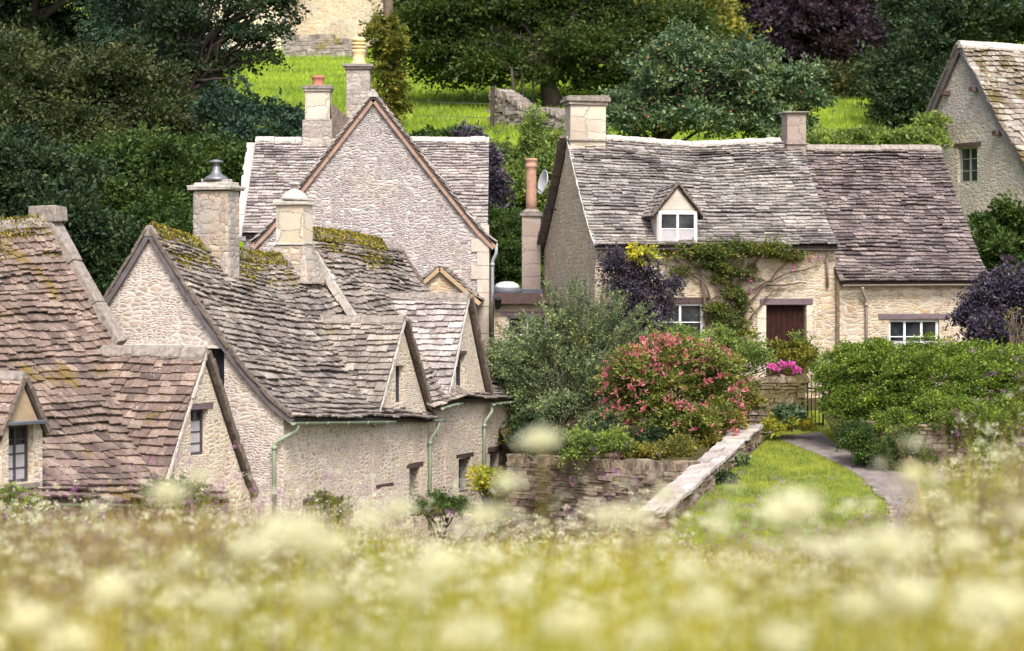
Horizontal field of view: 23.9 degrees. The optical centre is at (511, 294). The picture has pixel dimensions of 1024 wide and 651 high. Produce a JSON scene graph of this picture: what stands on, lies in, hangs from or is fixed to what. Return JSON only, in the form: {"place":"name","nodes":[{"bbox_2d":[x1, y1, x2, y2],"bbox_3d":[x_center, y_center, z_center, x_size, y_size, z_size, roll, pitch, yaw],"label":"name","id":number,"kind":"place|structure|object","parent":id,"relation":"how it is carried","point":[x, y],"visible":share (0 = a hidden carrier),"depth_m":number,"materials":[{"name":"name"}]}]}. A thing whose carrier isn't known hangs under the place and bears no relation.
{"place":"outdoors","nodes":[
{"label":"outdoors","id":0,"kind":"place"},
{"bbox_2d":[0,387,1023,650],"bbox_3d":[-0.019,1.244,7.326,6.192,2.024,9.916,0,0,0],"label":"meadow grass","id":1,"kind":"structure","parent":0,"point":[899,639],"depth_m":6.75,"materials":[{"name":"plant"}]},
{"bbox_2d":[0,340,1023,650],"bbox_3d":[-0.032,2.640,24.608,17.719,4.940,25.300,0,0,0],"label":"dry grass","id":2,"kind":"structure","parent":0,"point":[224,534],"depth_m":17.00,"materials":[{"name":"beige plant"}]},
{"bbox_2d":[30,2,1023,563],"bbox_3d":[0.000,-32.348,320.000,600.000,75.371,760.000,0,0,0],"label":"ground","id":3,"kind":"structure","parent":0,"point":[812,410],"depth_m":47.06,"materials":[{"name":"green plant"}]},
{"bbox_2d":[0,481,54,537],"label":"bush","id":4,"kind":"object","parent":3,"relation":"on","point":[16,493],"visible":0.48,"depth_m":35.47,"materials":[{"name":"green plant"}]},
{"bbox_2d":[5,601,55,650],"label":"meadow flower","id":5,"kind":"object","parent":3,"relation":"on","point":[34,614],"visible":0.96,"depth_m":3.79,"materials":[{"name":"beige plant"}]},
{"bbox_2d":[0,0,141,59],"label":"dark tree","id":6,"kind":"object","parent":3,"relation":"on","point":[49,20],"visible":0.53,"depth_m":79.75,"materials":[{"name":"green plant"}]},
{"bbox_2d":[44,623,103,650],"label":"meadow flower","id":7,"kind":"object","parent":3,"relation":"on","point":[65,634],"visible":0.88,"depth_m":3.59,"materials":[{"name":"beige plant"}]},
{"bbox_2d":[0,109,149,295],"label":"dark bush","id":8,"kind":"object","parent":3,"relation":"on","point":[34,171],"visible":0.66,"depth_m":59.22,"materials":[{"name":"green plant"}]},
{"bbox_2d":[0,5,219,167],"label":"thicket","id":9,"kind":"object","parent":3,"relation":"on","point":[59,96],"visible":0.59,"depth_m":69.12,"materials":[{"name":"green plant"}]},
{"bbox_2d":[87,571,136,650],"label":"meadow flower","id":10,"kind":"object","parent":3,"relation":"on","point":[105,589],"visible":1,"depth_m":3.79,"materials":[{"name":"beige plant"}]},
{"bbox_2d":[0,205,258,546],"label":"stone cottage","id":11,"kind":"structure","parent":3,"relation":"on","point":[78,378],"depth_m":40.43,"materials":[{"name":"stone"}]},
{"bbox_2d":[8,425,39,489],"bbox_3d":[-7.372,2.428,36.097,0.232,0.942,0.767,0,0,25],"label":"window","id":12,"kind":"structure","parent":11,"relation":"in","point":[18,435],"depth_m":36.24,"materials":[{"name":"white glass"}]},
{"bbox_2d":[191,402,213,454],"bbox_3d":[-5.323,2.268,40.666,0.192,0.882,0.837,0,0,25],"label":"window","id":13,"kind":"structure","parent":11,"relation":"in","point":[197,409],"depth_m":40.81,"materials":[{"name":"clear glass"}]},
{"bbox_2d":[64,0,246,131],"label":"conifer","id":14,"kind":"object","parent":3,"relation":"on","point":[108,30],"visible":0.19,"depth_m":74.47,"materials":[{"name":"green plant"}]},
{"bbox_2d":[146,478,190,650],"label":"meadow flower","id":15,"kind":"object","parent":3,"relation":"on","point":[175,492],"visible":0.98,"depth_m":4.49,"materials":[{"name":"beige plant"}]},
{"bbox_2d":[134,470,218,533],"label":"bush","id":16,"kind":"object","parent":3,"relation":"on","point":[145,487],"visible":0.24,"depth_m":38.22,"materials":[{"name":"green plant"}]},
{"bbox_2d":[60,116,300,241],"bbox_3d":[-9.340,-2.326,63.586,7.708,4.998,6.052,0,0,0],"label":"hawthorn bush","id":17,"kind":"object","parent":3,"relation":"on","point":[157,174],"visible":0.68,"depth_m":63.57,"materials":[{"name":"green plant"}]},
{"bbox_2d":[131,0,312,132],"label":"ash tree","id":18,"kind":"object","parent":3,"relation":"on","point":[185,27],"visible":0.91,"depth_m":71.55,"materials":[{"name":"green plant"}]},
{"bbox_2d":[200,585,246,650],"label":"meadow flower","id":19,"kind":"object","parent":3,"relation":"on","point":[214,596],"visible":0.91,"depth_m":4.19,"materials":[{"name":"beige plant"}]},
{"bbox_2d":[184,79,304,146],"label":"laurel bush","id":20,"kind":"object","parent":3,"relation":"on","point":[232,110],"visible":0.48,"depth_m":66.70,"materials":[{"name":"green plant"}]},
{"bbox_2d":[230,533,274,650],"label":"meadow flower","id":21,"kind":"object","parent":3,"relation":"on","point":[255,547],"visible":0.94,"depth_m":4.59,"materials":[{"name":"beige plant"}]},
{"bbox_2d":[103,159,446,557],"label":"stone cottage","id":22,"kind":"structure","parent":3,"relation":"on","point":[312,373],"depth_m":44.56,"materials":[{"name":"stone"}]},
{"bbox_2d":[251,511,332,648],"bbox_3d":[-0.385,0.940,4.191,0.126,1.128,0.128,0,0,39],"label":"meadow flower","id":23,"kind":"object","parent":3,"relation":"on","point":[295,530],"visible":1,"depth_m":4.18,"materials":[{"name":"beige plant"}]},
{"bbox_2d":[289,578,343,650],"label":"meadow flower","id":24,"kind":"object","parent":3,"relation":"on","point":[327,593],"visible":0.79,"depth_m":4.39,"materials":[{"name":"beige plant"}]},
{"bbox_2d":[283,34,367,56],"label":"field wall","id":25,"kind":"structure","parent":3,"relation":"on","point":[317,45],"depth_m":108.57,"materials":[{"name":"grey stone"}]},
{"bbox_2d":[302,529,350,650],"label":"meadow flower","id":26,"kind":"object","parent":3,"relation":"on","point":[333,542],"visible":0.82,"depth_m":4.39,"materials":[{"name":"beige plant"}]},
{"bbox_2d":[288,0,382,45],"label":"stone barn","id":27,"kind":"structure","parent":3,"relation":"on","point":[339,18],"depth_m":114.00,"materials":[{"name":"stone"}]},
{"bbox_2d":[350,507,385,650],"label":"meadow flower","id":28,"kind":"object","parent":3,"relation":"on","point":[370,516],"visible":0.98,"depth_m":4.79,"materials":[{"name":"beige plant"}]},
{"bbox_2d":[239,37,497,358],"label":"gabled house","id":29,"kind":"structure","parent":3,"relation":"on","point":[367,164],"depth_m":56.94,"materials":[{"name":"grey stone"}]},
{"bbox_2d":[357,0,416,123],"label":"ivy clad pole","id":30,"kind":"object","parent":3,"relation":"on","point":[386,31],"visible":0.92,"depth_m":77.66,"materials":[{"name":"green plant"}]},
{"bbox_2d":[272,182,516,553],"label":"stone cottage","id":31,"kind":"structure","parent":3,"relation":"on","point":[356,273],"depth_m":49.84,"materials":[{"name":"stone"}]},
{"bbox_2d":[422,265,484,307],"bbox_3d":[-1.622,1.877,55.700,1.981,5.046,3.232,0,0,0],"label":"stone porch","id":32,"kind":"object","parent":31,"relation":"attached to","point":[438,279],"visible":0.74,"depth_m":54.20,"materials":[{"name":"stone"}]},
{"bbox_2d":[392,574,438,650],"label":"meadow flower","id":33,"kind":"object","parent":3,"relation":"on","point":[416,590],"visible":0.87,"depth_m":4.19,"materials":[{"name":"beige plant"}]},
{"bbox_2d":[410,486,481,544],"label":"shrub","id":34,"kind":"object","parent":3,"relation":"on","point":[442,502],"visible":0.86,"depth_m":44.86,"materials":[{"name":"green plant"}]},
{"bbox_2d":[415,546,485,650],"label":"meadow flower","id":35,"kind":"object","parent":3,"relation":"on","point":[452,562],"visible":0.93,"depth_m":3.99,"materials":[{"name":"beige plant"}]},
{"bbox_2d":[438,613,501,650],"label":"meadow flower","id":36,"kind":"object","parent":3,"relation":"on","point":[480,632],"visible":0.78,"depth_m":3.79,"materials":[{"name":"beige plant"}]},
{"bbox_2d":[441,118,516,215],"bbox_3d":[-0.941,-3.285,64.493,1.733,2.979,3.217,0,0,-39],"label":"smoke bush","id":37,"kind":"object","parent":3,"relation":"on","point":[500,189],"visible":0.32,"depth_m":63.89,"materials":[{"name":"purple plant"}]},
{"bbox_2d":[465,502,510,649],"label":"meadow flower","id":38,"kind":"object","parent":3,"relation":"on","point":[483,514],"visible":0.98,"depth_m":4.60,"materials":[{"name":"beige plant"}]},
{"bbox_2d":[465,460,514,550],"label":"flowering shrub","id":39,"kind":"object","parent":3,"relation":"on","point":[484,477],"visible":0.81,"depth_m":47.49,"materials":[{"name":"yellow plant"}]},
{"bbox_2d":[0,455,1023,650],"bbox_3d":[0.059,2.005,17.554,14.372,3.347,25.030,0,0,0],"label":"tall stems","id":40,"kind":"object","parent":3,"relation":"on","point":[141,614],"visible":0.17,"depth_m":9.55,"materials":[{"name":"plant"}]},
{"bbox_2d":[0,435,1023,650],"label":"meadow flowers","id":41,"kind":"object","parent":3,"relation":"on","point":[475,551],"visible":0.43,"depth_m":7.54,"materials":[{"name":"beige plant"}]},
{"bbox_2d":[0,465,1023,650],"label":"seed heads","id":42,"kind":"object","parent":3,"relation":"on","point":[72,539],"visible":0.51,"depth_m":9.34,"materials":[{"name":"beige plant"}]},
{"bbox_2d":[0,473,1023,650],"bbox_3d":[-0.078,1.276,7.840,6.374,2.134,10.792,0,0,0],"label":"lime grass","id":43,"kind":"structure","parent":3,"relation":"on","point":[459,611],"depth_m":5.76,"materials":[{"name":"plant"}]},
{"bbox_2d":[0,387,1023,634],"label":"meadow flowers","id":44,"kind":"object","parent":3,"relation":"on","point":[952,463],"visible":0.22,"depth_m":18.17,"materials":[{"name":"beige plant"}]},
{"bbox_2d":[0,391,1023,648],"bbox_3d":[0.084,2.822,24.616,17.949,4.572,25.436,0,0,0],"label":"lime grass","id":45,"kind":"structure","parent":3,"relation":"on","point":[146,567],"depth_m":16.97,"materials":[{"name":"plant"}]},
{"bbox_2d":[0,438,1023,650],"bbox_3d":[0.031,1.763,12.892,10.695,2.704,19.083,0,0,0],"label":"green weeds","id":46,"kind":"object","parent":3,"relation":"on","point":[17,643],"visible":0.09,"depth_m":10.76,"materials":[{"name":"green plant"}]},
{"bbox_2d":[0,255,1023,587],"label":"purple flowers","id":47,"kind":"object","parent":3,"relation":"on","point":[446,513],"visible":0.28,"depth_m":20.81,"materials":[{"name":"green plant"}]},
{"bbox_2d":[496,576,534,650],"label":"meadow flower","id":48,"kind":"object","parent":3,"relation":"on","point":[506,588],"visible":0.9,"depth_m":4.39,"materials":[{"name":"beige plant"}]},
{"bbox_2d":[488,200,543,292],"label":"round bush","id":49,"kind":"object","parent":3,"relation":"on","point":[503,231],"visible":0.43,"depth_m":61.98,"materials":[{"name":"green plant"}]},
{"bbox_2d":[493,158,557,365],"bbox_3d":[0.290,0.045,58.140,1.540,6.710,3.920,0,0,0],"label":"flat roofed annex","id":50,"kind":"object","parent":3,"relation":"on","point":[514,297],"visible":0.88,"depth_m":58.72,"materials":[{"name":"stone"}]},
{"bbox_2d":[487,89,564,131],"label":"field wall","id":51,"kind":"structure","parent":3,"relation":"on","point":[513,98],"depth_m":78.67,"materials":[{"name":"grey stone"}]},
{"bbox_2d":[488,99,564,211],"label":"elder bush","id":52,"kind":"object","parent":3,"relation":"on","point":[534,141],"visible":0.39,"depth_m":65.66,"materials":[{"name":"green plant"}]},
{"bbox_2d":[514,426,562,650],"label":"meadow flower","id":53,"kind":"object","parent":3,"relation":"on","point":[547,440],"visible":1,"depth_m":5.20,"materials":[{"name":"beige plant"}]},
{"bbox_2d":[187,47,898,201],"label":"field grass","id":54,"kind":"structure","parent":3,"relation":"on","point":[830,117],"depth_m":87.68,"materials":[{"name":"green plant"}]},
{"bbox_2d":[365,0,729,108],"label":"chestnut tree","id":55,"kind":"object","parent":3,"relation":"on","point":[471,41],"visible":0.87,"depth_m":84.55,"materials":[{"name":"green plant"}]},
{"bbox_2d":[537,605,606,644],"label":"meadow flower","id":56,"kind":"object","parent":3,"relation":"on","point":[574,616],"visible":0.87,"depth_m":3.59,"materials":[{"name":"beige plant"}]},
{"bbox_2d":[505,453,700,565],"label":"retaining wall","id":57,"kind":"structure","parent":3,"relation":"on","point":[556,480],"depth_m":46.74,"materials":[{"name":"stone"}]},
{"bbox_2d":[499,405,722,460],"bbox_3d":[2.200,2.918,50.550,5.600,0.964,10.900,0,0,0],"label":"garden bed","id":58,"kind":"object","parent":3,"relation":"on","point":[632,427],"visible":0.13,"depth_m":48.15,"materials":[{"name":"green plant"}]},
{"bbox_2d":[547,422,607,471],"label":"bed plant","id":59,"kind":"object","parent":58,"relation":"on","point":[578,441],"visible":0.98,"depth_m":46.20,"materials":[{"name":"green plant"}]},
{"bbox_2d":[484,274,675,428],"bbox_3d":[1.361,1.395,51.839,5.047,3.829,2.824,0,0,13],"label":"feathery shrub","id":60,"kind":"object","parent":58,"relation":"on","point":[549,378],"visible":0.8,"depth_m":51.56,"materials":[{"name":"green plant"}]},
{"bbox_2d":[501,405,698,448],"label":"dark undergrowth","id":61,"kind":"object","parent":58,"relation":"on","point":[647,435],"visible":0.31,"depth_m":47.99,"materials":[{"name":"green plant"}]},
{"bbox_2d":[586,423,634,460],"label":"bed plant","id":62,"kind":"object","parent":58,"relation":"on","point":[616,439],"visible":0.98,"depth_m":46.24,"materials":[{"name":"green plant"}]},
{"bbox_2d":[588,242,690,342],"bbox_3d":[2.753,1.448,52.183,2.278,5.191,1.665,0,0,0],"label":"smoke bush","id":63,"kind":"object","parent":58,"relation":"on","point":[618,264],"visible":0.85,"depth_m":52.03,"materials":[{"name":"purple plant"}]},
{"bbox_2d":[609,438,669,459],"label":"bed plant","id":64,"kind":"object","parent":58,"relation":"on","point":[648,450],"visible":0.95,"depth_m":46.14,"materials":[{"name":"green plant"}]},
{"bbox_2d":[619,241,665,331],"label":"golden shrub","id":65,"kind":"object","parent":58,"relation":"on","point":[633,253],"visible":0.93,"depth_m":52.05,"materials":[{"name":"yellow plant"}]},
{"bbox_2d":[588,320,756,441],"bbox_3d":[3.206,1.980,48.376,3.419,2.969,2.670,0,0,0],"label":"red tipped shrub","id":66,"kind":"object","parent":58,"relation":"on","point":[682,367],"visible":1,"depth_m":47.85,"materials":[{"name":"green plant"}]},
{"bbox_2d":[652,430,704,458],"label":"bed plant","id":67,"kind":"object","parent":58,"relation":"on","point":[679,445],"visible":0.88,"depth_m":46.42,"materials":[{"name":"green plant"}]},
{"bbox_2d":[660,319,821,406],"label":"garden plants","id":68,"kind":"object","parent":58,"relation":"on","point":[756,355],"visible":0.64,"depth_m":51.08,"materials":[{"name":"green plant"}]},
{"bbox_2d":[730,379,768,413],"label":"bed plant","id":69,"kind":"object","parent":58,"relation":"on","point":[752,399],"visible":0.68,"depth_m":49.35,"materials":[{"name":"green plant"}]},
{"bbox_2d":[614,505,654,650],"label":"meadow flower","id":70,"kind":"object","parent":3,"relation":"on","point":[630,516],"visible":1,"depth_m":4.59,"materials":[{"name":"beige plant"}]},
{"bbox_2d":[537,95,840,437],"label":"stone cottage","id":71,"kind":"structure","parent":3,"relation":"on","point":[604,190],"depth_m":54.59,"materials":[{"name":"grey stone"}]},
{"bbox_2d":[658,211,696,244],"bbox_3d":[3.644,-1.440,53.255,0.860,0.760,0.060,0,0,-10],"label":"window","id":72,"kind":"structure","parent":71,"relation":"in","point":[672,225],"depth_m":53.24,"materials":[{"name":"white paint"}]},
{"bbox_2d":[651,297,708,339],"bbox_3d":[3.713,0.556,53.389,1.360,0.978,0.150,0,0,-10],"label":"window","id":73,"kind":"structure","parent":71,"relation":"in","point":[686,312],"depth_m":53.44,"materials":[{"name":"white paint"}]},
{"bbox_2d":[661,232,820,345],"bbox_3d":[5.047,-0.027,53.389,3.668,2.709,0.940,0,0,-6],"label":"climbing rose","id":74,"kind":"object","parent":71,"relation":"attached to","point":[717,307],"visible":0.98,"depth_m":53.26,"materials":[{"name":"green plant"}]},
{"bbox_2d":[766,306,802,382],"bbox_3d":[6.071,1.220,53.885,0.877,1.920,0.103,0,0,-10],"label":"door","id":75,"kind":"structure","parent":71,"relation":"in","point":[780,320],"depth_m":53.89,"materials":[{"name":"red wood"}]},
{"bbox_2d":[638,424,762,549],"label":"garden wall","id":76,"kind":"structure","parent":3,"relation":"on","point":[720,455],"depth_m":44.57,"materials":[{"name":"stone"}]},
{"bbox_2d":[634,0,771,51],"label":"olive tree","id":77,"kind":"object","parent":3,"relation":"on","point":[737,26],"visible":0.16,"depth_m":97.00,"materials":[{"name":"green plant"}]},
{"bbox_2d":[682,585,738,650],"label":"meadow flower","id":78,"kind":"object","parent":3,"relation":"on","point":[711,599],"visible":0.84,"depth_m":4.19,"materials":[{"name":"beige plant"}]},
{"bbox_2d":[591,10,841,140],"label":"whitebeam","id":79,"kind":"object","parent":3,"relation":"on","point":[664,101],"visible":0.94,"depth_m":67.16,"materials":[{"name":"green plant"}]},
{"bbox_2d":[745,374,809,441],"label":"garden wall","id":80,"kind":"structure","parent":3,"relation":"on","point":[789,389],"depth_m":50.44,"materials":[{"name":"stone"}]},
{"bbox_2d":[767,336,821,376],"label":"fern","id":81,"kind":"object","parent":80,"relation":"on","point":[782,349],"visible":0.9,"depth_m":51.25,"materials":[{"name":"green plant"}]},
{"bbox_2d":[752,620,806,650],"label":"meadow flower","id":82,"kind":"object","parent":3,"relation":"on","point":[777,640],"visible":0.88,"depth_m":3.79,"materials":[{"name":"beige plant"}]},
{"bbox_2d":[758,406,820,438],"bbox_3d":[5.676,2.625,49.526,1.312,0.637,0.901,0,0,0],"label":"lady mantle","id":83,"kind":"object","parent":3,"relation":"on","point":[773,423],"visible":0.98,"depth_m":49.35,"materials":[{"name":"yellow plant"}]},
{"bbox_2d":[761,487,828,640],"bbox_3d":[0.535,0.954,4.600,0.128,1.169,0.117,0,0,0],"label":"meadow flower","id":84,"kind":"object","parent":3,"relation":"on","point":[794,506],"visible":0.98,"depth_m":4.59,"materials":[{"name":"beige plant"}]},
{"bbox_2d":[712,0,899,68],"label":"copper beech","id":85,"kind":"object","parent":3,"relation":"on","point":[832,30],"visible":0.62,"depth_m":99.46,"materials":[{"name":"purple plant"}]},
{"bbox_2d":[669,413,991,535],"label":"lawn grass","id":86,"kind":"structure","parent":3,"relation":"on","point":[804,479],"depth_m":44.35,"materials":[{"name":"green plant"}]},
{"bbox_2d":[783,48,884,101],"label":"hedgerow bush","id":87,"kind":"object","parent":3,"relation":"on","point":[843,83],"visible":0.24,"depth_m":88.89,"materials":[{"name":"green plant"}]},
{"bbox_2d":[835,531,874,650],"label":"meadow flower","id":88,"kind":"object","parent":3,"relation":"on","point":[848,545],"visible":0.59,"depth_m":4.20,"materials":[{"name":"beige plant"}]},
{"bbox_2d":[830,589,879,650],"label":"meadow flower","id":89,"kind":"object","parent":3,"relation":"on","point":[869,606],"visible":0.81,"depth_m":4.39,"materials":[{"name":"beige plant"}]},
{"bbox_2d":[832,417,923,470],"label":"shrub","id":90,"kind":"object","parent":3,"relation":"on","point":[855,436],"visible":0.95,"depth_m":46.32,"materials":[{"name":"green plant"}]},
{"bbox_2d":[806,109,953,148],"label":"laurel hedge","id":91,"kind":"object","parent":3,"relation":"on","point":[926,129],"visible":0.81,"depth_m":62.70,"materials":[{"name":"green plant"}]},
{"bbox_2d":[777,111,986,389],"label":"stone cottage","id":92,"kind":"structure","parent":3,"relation":"on","point":[908,262],"depth_m":55.05,"materials":[{"name":"stone"}]},
{"bbox_2d":[878,314,948,347],"bbox_3d":[8.972,0.885,54.067,1.668,0.909,0.155,0,0,-10],"label":"window","id":93,"kind":"structure","parent":92,"relation":"in","point":[902,327],"depth_m":54.08,"materials":[{"name":"white paint"}]},
{"bbox_2d":[852,524,933,650],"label":"meadow flower","id":94,"kind":"object","parent":3,"relation":"on","point":[886,537],"visible":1,"depth_m":3.99,"materials":[{"name":"beige plant"}]},
{"bbox_2d":[875,579,937,650],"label":"meadow flower","id":95,"kind":"object","parent":3,"relation":"on","point":[909,592],"visible":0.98,"depth_m":3.99,"materials":[{"name":"beige plant"}]},
{"bbox_2d":[802,331,1023,443],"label":"clipped hedge","id":96,"kind":"object","parent":3,"relation":"on","point":[847,372],"visible":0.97,"depth_m":47.63,"materials":[{"name":"green plant"}]},
{"bbox_2d":[850,0,1023,128],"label":"evergreen tree","id":97,"kind":"object","parent":3,"relation":"on","point":[928,36],"visible":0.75,"depth_m":77.86,"materials":[{"name":"green plant"}]},
{"bbox_2d":[853,419,1023,465],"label":"retaining wall","id":98,"kind":"structure","parent":3,"relation":"on","point":[952,441],"depth_m":46.73,"materials":[{"name":"stone"}]},
{"bbox_2d":[943,532,984,650],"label":"meadow flower","id":99,"kind":"object","parent":3,"relation":"on","point":[965,545],"visible":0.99,"depth_m":4.39,"materials":[{"name":"beige plant"}]},
{"bbox_2d":[926,40,1023,232],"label":"stone house","id":100,"kind":"structure","parent":3,"relation":"on","point":[978,95],"depth_m":63.66,"materials":[{"name":"stone"}]},
{"bbox_2d":[954,141,980,182],"bbox_3d":[12.079,-3.475,63.850,0.180,1.061,1.115,0,0,-28],"label":"window","id":101,"kind":"structure","parent":100,"relation":"in","point":[968,155],"depth_m":63.95,"materials":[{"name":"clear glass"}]},
{"bbox_2d":[942,259,1023,358],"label":"smoke bush","id":102,"kind":"object","parent":3,"relation":"on","point":[996,293],"visible":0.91,"depth_m":50.82,"materials":[{"name":"purple plant"}]},
{"bbox_2d":[945,576,1023,650],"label":"meadow flower","id":103,"kind":"object","parent":3,"relation":"on","point":[987,604],"visible":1,"depth_m":3.59,"materials":[{"name":"beige plant"}]},
{"bbox_2d":[966,189,1023,273],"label":"vine bush","id":104,"kind":"object","parent":3,"relation":"on","point":[998,235],"visible":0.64,"depth_m":58.38,"materials":[{"name":"green plant"}]},
{"bbox_2d":[775,432,918,545],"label":"path","id":105,"kind":"structure","parent":0,"point":[821,443],"depth_m":46.20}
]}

